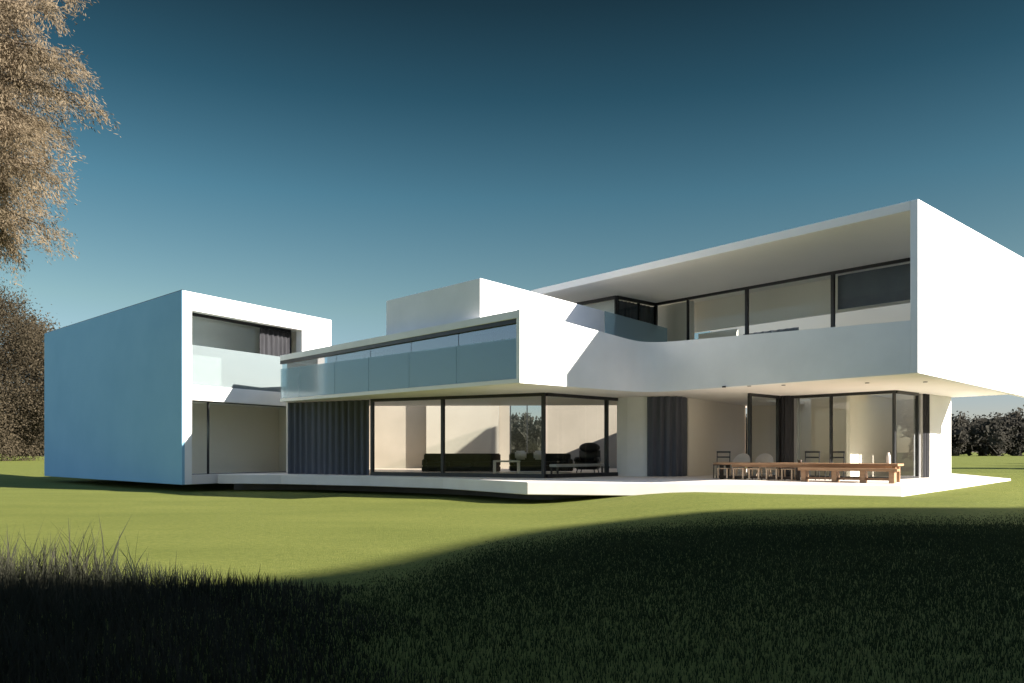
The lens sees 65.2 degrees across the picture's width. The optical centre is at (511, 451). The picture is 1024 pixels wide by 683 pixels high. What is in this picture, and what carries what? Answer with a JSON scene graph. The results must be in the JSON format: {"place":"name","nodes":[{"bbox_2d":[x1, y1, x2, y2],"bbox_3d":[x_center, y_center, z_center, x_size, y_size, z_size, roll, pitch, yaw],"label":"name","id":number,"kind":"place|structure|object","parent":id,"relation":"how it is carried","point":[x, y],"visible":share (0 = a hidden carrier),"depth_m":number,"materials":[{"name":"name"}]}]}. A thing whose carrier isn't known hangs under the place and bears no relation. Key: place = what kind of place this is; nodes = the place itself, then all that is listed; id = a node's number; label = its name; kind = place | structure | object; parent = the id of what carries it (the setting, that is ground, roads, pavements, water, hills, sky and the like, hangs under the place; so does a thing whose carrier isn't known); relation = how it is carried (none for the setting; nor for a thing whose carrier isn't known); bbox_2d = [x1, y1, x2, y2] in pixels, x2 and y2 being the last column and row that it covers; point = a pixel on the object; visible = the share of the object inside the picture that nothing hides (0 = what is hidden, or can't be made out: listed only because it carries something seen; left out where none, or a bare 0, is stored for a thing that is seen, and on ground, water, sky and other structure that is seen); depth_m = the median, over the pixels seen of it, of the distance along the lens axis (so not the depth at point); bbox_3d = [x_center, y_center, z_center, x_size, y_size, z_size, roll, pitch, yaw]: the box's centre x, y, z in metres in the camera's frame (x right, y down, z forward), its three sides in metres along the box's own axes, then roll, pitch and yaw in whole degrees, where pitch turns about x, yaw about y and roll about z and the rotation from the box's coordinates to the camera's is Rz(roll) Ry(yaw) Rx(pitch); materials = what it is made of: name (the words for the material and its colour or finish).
{"place":"outdoors","nodes":[
{"label":"outdoors","id":0,"kind":"place"},
{"bbox_2d":[0,518,275,616],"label":"tussock grass","id":1,"kind":"structure","parent":0,"point":[53,555],"depth_m":7.98,"materials":[{"name":"green plant"}]},
{"bbox_2d":[0,452,1023,682],"bbox_3d":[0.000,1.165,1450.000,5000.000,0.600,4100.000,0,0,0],"label":"lawn","id":2,"kind":"structure","parent":0,"point":[319,536],"depth_m":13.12,"materials":[{"name":"green plant"}]},
{"bbox_2d":[0,277,71,460],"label":"broad tree","id":3,"kind":"object","parent":2,"relation":"on","point":[23,342],"visible":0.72,"depth_m":127.76,"materials":[{"name":"brown plant"}]},
{"bbox_2d":[0,0,120,286],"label":"feathery tree","id":4,"kind":"object","parent":2,"relation":"on","point":[18,64],"visible":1,"depth_m":16.59,"materials":[{"name":"brown plant"}]},
{"bbox_2d":[0,539,456,682],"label":"tall grass","id":5,"kind":"structure","parent":2,"relation":"on","point":[29,601],"depth_m":6.07,"materials":[{"name":"green plant"}]},
{"bbox_2d":[234,484,590,499],"bbox_3d":[2.600,1.460,29.100,26.400,0.580,15.800,0,0,0],"label":"terrace foundation","id":6,"kind":"object","parent":2,"relation":"on","point":[367,488],"visible":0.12,"depth_m":28.81,"materials":[{"name":"concrete"}]},
{"bbox_2d":[218,469,1010,495],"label":"terrace","id":7,"kind":"structure","parent":6,"relation":"on","point":[620,485],"depth_m":22.24,"materials":[{"name":"concrete"}]},
{"bbox_2d":[44,199,1023,484],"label":"modern house","id":8,"kind":"structure","parent":7,"relation":"on","point":[890,311],"depth_m":27.07,"materials":[{"name":"white paint"}]},
{"bbox_2d":[192,400,285,474],"bbox_3d":[-10.389,-0.533,31.381,0.102,2.713,5.380,0,0,31],"label":"window","id":9,"kind":"structure","parent":8,"relation":"in","point":[208,402],"depth_m":29.80,"materials":[{"name":"black metal"}]},
{"bbox_2d":[192,312,290,332],"bbox_3d":[-10.824,-3.830,31.794,0.102,3.360,5.380,0,0,31],"label":"window","id":10,"kind":"structure","parent":8,"relation":"in","point":[193,314],"depth_m":31.71,"materials":[{"name":"black metal"}]},
{"bbox_2d":[260,328,290,356],"bbox_3d":[-9.784,-3.610,33.213,0.110,2.880,1.710,0,0,31],"label":"curtain","id":11,"kind":"object","parent":8,"relation":"hanging from","point":[275,342],"visible":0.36,"depth_m":33.18,"materials":[{"name":"black fabric"}]},
{"bbox_2d":[288,400,368,474],"bbox_3d":[-6.645,-0.510,28.890,3.725,2.640,0.130,0,0,27],"label":"curtain","id":12,"kind":"object","parent":8,"relation":"hanging from","point":[329,437],"visible":1,"depth_m":28.88,"materials":[{"name":"fabric"}]},
{"bbox_2d":[352,350,392,391],"bbox_3d":[-4.641,-2.645,26.604,2.206,1.310,0.108,0,0,43],"label":"glass panel","id":13,"kind":"object","parent":8,"relation":"hanging from","point":[372,371],"visible":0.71,"depth_m":26.56,"materials":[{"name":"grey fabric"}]},
{"bbox_2d":[280,319,515,398],"bbox_3d":[-4.139,-2.785,25.546,12.024,1.630,0.100,0,0,43],"label":"window","id":14,"kind":"structure","parent":8,"relation":"in","point":[512,321],"depth_m":24.69,"materials":[{"name":"black metal"}]},
{"bbox_2d":[370,393,545,477],"bbox_3d":[-1.951,-0.516,26.513,6.686,2.672,0.122,0,0,27],"label":"window","id":15,"kind":"structure","parent":8,"relation":"in","point":[543,395],"depth_m":26.63,"materials":[{"name":"black metal"}]},
{"bbox_2d":[422,453,500,471],"bbox_3d":[-1.950,0.408,31.000,3.000,0.700,0.950,0,0,0],"label":"sofa","id":16,"kind":"object","parent":8,"relation":"on","point":[467,462],"visible":0.92,"depth_m":30.63,"materials":[{"name":"black fabric"}]},
{"bbox_2d":[473,329,515,380],"bbox_3d":[-0.406,-2.695,22.649,2.009,1.410,0.110,0,0,43],"label":"glass panel","id":17,"kind":"object","parent":8,"relation":"hanging from","point":[494,355],"visible":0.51,"depth_m":22.73,"materials":[{"name":"clear glass"}]},
{"bbox_2d":[433,472,563,473],"bbox_3d":[-1.150,0.800,29.950,6.049,0.012,3.161,0,0,17],"label":"rug","id":18,"kind":"object","parent":8,"relation":"on","point":[496,472],"visible":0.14,"depth_m":30.99,"materials":[{"name":"fabric"}]},
{"bbox_2d":[493,460,519,473],"bbox_3d":[-0.200,0.558,29.200,0.950,0.500,0.600,0,0,-6],"label":"coffee table","id":19,"kind":"object","parent":18,"relation":"on","point":[518,466],"visible":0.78,"depth_m":28.99,"materials":[{"name":"white paint"}]},
{"bbox_2d":[510,406,527,452],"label":"window","id":20,"kind":"structure","parent":8,"relation":"in","point":[510,406],"depth_m":39.68,"materials":[{"name":"black metal"}]},
{"bbox_2d":[509,453,572,470],"bbox_3d":[1.150,0.408,32.000,2.500,0.700,0.950,0,0,-3],"label":"sofa","id":21,"kind":"object","parent":8,"relation":"on","point":[529,463],"visible":0.73,"depth_m":31.69,"materials":[{"name":"black fabric"}]},
{"bbox_2d":[515,451,525,459],"bbox_3d":[0.350,0.130,32.200,0.460,0.360,0.140,0,-12,-3],"label":"cushion","id":22,"kind":"object","parent":21,"relation":"on","point":[520,455],"visible":1,"depth_m":32.15,"materials":[{"name":"white fabric"}]},
{"bbox_2d":[534,451,540,459],"bbox_3d":[1.100,0.130,32.200,0.460,0.360,0.140,0,-12,-3],"label":"cushion","id":23,"kind":"object","parent":21,"relation":"on","point":[537,455],"visible":0.6,"depth_m":32.15,"materials":[{"name":"white fabric"}]},
{"bbox_2d":[549,463,609,473],"bbox_3d":[2.325,0.606,27.125,2.620,0.405,0.360,0,0,-42],"label":"coffee table","id":24,"kind":"object","parent":8,"relation":"on","point":[551,466],"visible":0.72,"depth_m":26.54,"materials":[{"name":"grey stone"}]},
{"bbox_2d":[546,393,617,477],"bbox_3d":[2.339,-0.516,26.227,3.429,2.672,0.122,0,0,-43],"label":"window","id":25,"kind":"structure","parent":8,"relation":"in","point":[606,472],"depth_m":26.93,"materials":[{"name":"black metal"}]},
{"bbox_2d":[574,443,600,472],"bbox_3d":[2.962,0.221,31.233,0.940,1.186,0.870,0,0,20],"label":"armchair","id":26,"kind":"object","parent":8,"relation":"on","point":[589,453],"visible":0.98,"depth_m":31.32,"materials":[{"name":"black leather"}]},
{"bbox_2d":[576,295,615,335],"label":"window","id":27,"kind":"structure","parent":8,"relation":"in","point":[611,297],"depth_m":29.40,"materials":[{"name":"black metal"}]},
{"bbox_2d":[616,295,655,341],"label":"window","id":28,"kind":"structure","parent":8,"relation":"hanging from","point":[628,320],"depth_m":29.91,"materials":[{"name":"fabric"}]},
{"bbox_2d":[647,396,686,476],"bbox_3d":[5.354,-0.515,26.718,1.582,2.650,0.611,0,0,-22],"label":"curtain","id":29,"kind":"object","parent":8,"relation":"hanging from","point":[667,436],"visible":1,"depth_m":26.56,"materials":[{"name":"fabric"}]},
{"bbox_2d":[748,393,779,475],"bbox_3d":[8.125,-0.516,25.775,1.840,2.672,0.102,0,0,-43],"label":"window","id":30,"kind":"structure","parent":8,"relation":"in","point":[750,395],"depth_m":25.75,"materials":[{"name":"black metal"}]},
{"bbox_2d":[656,258,909,341],"bbox_3d":[8.725,-3.830,26.850,0.102,3.720,9.892,0,0,-41],"label":"window","id":31,"kind":"structure","parent":8,"relation":"in","point":[832,273],"depth_m":26.78,"materials":[{"name":"black metal"}]},
{"bbox_2d":[780,396,793,476],"bbox_3d":[9.029,-0.520,26.279,0.438,2.660,0.161,0,0,24],"label":"curtain","id":32,"kind":"object","parent":8,"relation":"hanging from","point":[786,429],"visible":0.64,"depth_m":26.27,"materials":[{"name":"black fabric"}]},
{"bbox_2d":[794,398,799,468],"bbox_3d":[9.368,-0.520,26.304,0.188,2.660,0.048,0,0,15],"label":"curtain","id":33,"kind":"object","parent":8,"relation":"hanging from","point":[796,429],"visible":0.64,"depth_m":26.30,"materials":[{"name":"grey fabric"}]},
{"bbox_2d":[794,390,895,477],"bbox_3d":[10.375,-0.516,25.200,0.102,2.672,3.290,0,0,-43],"label":"window","id":34,"kind":"structure","parent":8,"relation":"in","point":[893,392],"depth_m":24.94,"materials":[{"name":"black metal"}]},
{"bbox_2d":[896,390,918,478],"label":"window","id":35,"kind":"structure","parent":8,"relation":"in","point":[915,394],"depth_m":25.03,"materials":[{"name":"black metal"}]},
{"bbox_2d":[914,394,920,476],"bbox_3d":[12.836,-0.520,25.348,0.450,2.660,0.065,0,0,-41],"label":"curtain","id":36,"kind":"object","parent":8,"relation":"hanging from","point":[919,435],"visible":0.33,"depth_m":25.43,"materials":[{"name":"grey fabric"}]},
{"bbox_2d":[923,394,929,476],"bbox_3d":[13.248,-0.520,25.566,0.465,2.660,0.066,0,0,-42],"label":"curtain","id":37,"kind":"object","parent":8,"relation":"hanging from","point":[926,435],"visible":1,"depth_m":25.53,"materials":[{"name":"black fabric"}]},
{"bbox_2d":[713,451,730,477],"bbox_3d":[6.558,0.398,25.013,0.440,0.846,0.458,0,0,30],"label":"frame chair","id":38,"kind":"object","parent":7,"relation":"on","point":[729,452],"visible":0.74,"depth_m":25.15,"materials":[{"name":"black metal"}]},
{"bbox_2d":[717,468,731,478],"bbox_3d":[6.367,0.647,24.011,0.340,0.340,0.305,0,0,38],"label":"stool","id":39,"kind":"object","parent":7,"relation":"on","point":[726,472],"visible":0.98,"depth_m":23.98,"materials":[{"name":"brown wood"}]},
{"bbox_2d":[732,468,746,479],"bbox_3d":[6.749,0.647,23.737,0.340,0.340,0.305,0,0,33],"label":"stool","id":40,"kind":"object","parent":7,"relation":"on","point":[742,472],"visible":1,"depth_m":23.69,"materials":[{"name":"brown wood"}]},
{"bbox_2d":[731,453,749,478],"bbox_3d":[7.033,0.431,24.568,0.562,0.783,0.475,0,0,36],"label":"shell chair","id":41,"kind":"object","parent":7,"relation":"on","point":[743,457],"visible":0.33,"depth_m":24.75,"materials":[{"name":"white paint"}]},
{"bbox_2d":[748,468,762,479],"bbox_3d":[7.139,0.647,23.457,0.340,0.340,0.305,0,0,38],"label":"stool","id":42,"kind":"object","parent":7,"relation":"on","point":[758,473],"visible":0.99,"depth_m":23.42,"materials":[{"name":"brown wood"}]},
{"bbox_2d":[755,453,773,475],"bbox_3d":[7.630,0.431,24.220,0.562,0.783,0.475,0,0,27],"label":"shell chair","id":43,"kind":"object","parent":7,"relation":"on","point":[765,457],"visible":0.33,"depth_m":24.40,"materials":[{"name":"white paint"}]},
{"bbox_2d":[766,468,779,479],"bbox_3d":[7.545,0.647,23.166,0.340,0.340,0.305,0,0,33],"label":"stool","id":44,"kind":"object","parent":7,"relation":"on","point":[769,472],"visible":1,"depth_m":23.15,"materials":[{"name":"brown wood"}]},
{"bbox_2d":[781,469,795,480],"bbox_3d":[7.911,0.647,22.904,0.340,0.340,0.305,0,0,38],"label":"stool","id":45,"kind":"object","parent":7,"relation":"on","point":[791,474],"visible":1,"depth_m":22.88,"materials":[{"name":"brown wood"}]},
{"bbox_2d":[713,462,903,481],"bbox_3d":[8.325,0.568,23.025,5.231,0.505,0.860,0,0,36],"label":"dining table","id":46,"kind":"object","parent":7,"relation":"on","point":[814,465],"visible":0.71,"depth_m":22.78,"materials":[{"name":"brown wood"}]},
{"bbox_2d":[886,453,890,463],"bbox_3d":[10.220,0.165,21.720,0.116,0.300,0.116,0,0,0],"label":"vase","id":47,"kind":"object","parent":46,"relation":"on","point":[888,458],"visible":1,"depth_m":21.68,"materials":[{"name":"white ceramic"}]},
{"bbox_2d":[805,451,819,479],"bbox_3d":[8.809,0.398,23.612,0.440,0.846,0.458,0,0,36],"label":"frame chair","id":48,"kind":"object","parent":7,"relation":"on","point":[813,457],"visible":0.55,"depth_m":23.74,"materials":[{"name":"black metal"}]},
{"bbox_2d":[825,451,844,480],"bbox_3d":[9.360,0.398,23.211,0.440,0.846,0.458,0,0,40],"label":"frame chair","id":49,"kind":"object","parent":7,"relation":"on","point":[830,452],"visible":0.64,"depth_m":23.32,"materials":[{"name":"black metal"}]},
{"bbox_2d":[798,468,899,483],"bbox_3d":[9.025,0.630,21.525,2.511,0.380,0.390,0,0,35],"label":"bench","id":50,"kind":"object","parent":7,"relation":"on","point":[863,478],"visible":0.99,"depth_m":21.38,"materials":[{"name":"brown wood"}]},
{"bbox_2d":[0,405,1023,455],"bbox_3d":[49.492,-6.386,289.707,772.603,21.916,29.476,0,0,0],"label":"forest","id":51,"kind":"object","parent":2,"relation":"on","point":[994,436],"visible":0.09,"depth_m":283.25,"materials":[{"name":"green plant"}]},
{"bbox_2d":[0,0,1023,423],"label":"sky","id":52,"kind":"structure","parent":0,"point":[336,161],"materials":[{"name":"blue"}]},
{"bbox_2d":[743,327,798,334],"bbox_3d":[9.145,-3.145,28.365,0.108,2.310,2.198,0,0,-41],"label":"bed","id":53,"kind":"object","parent":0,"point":[786,329],"visible":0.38,"depth_m":28.07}
]}

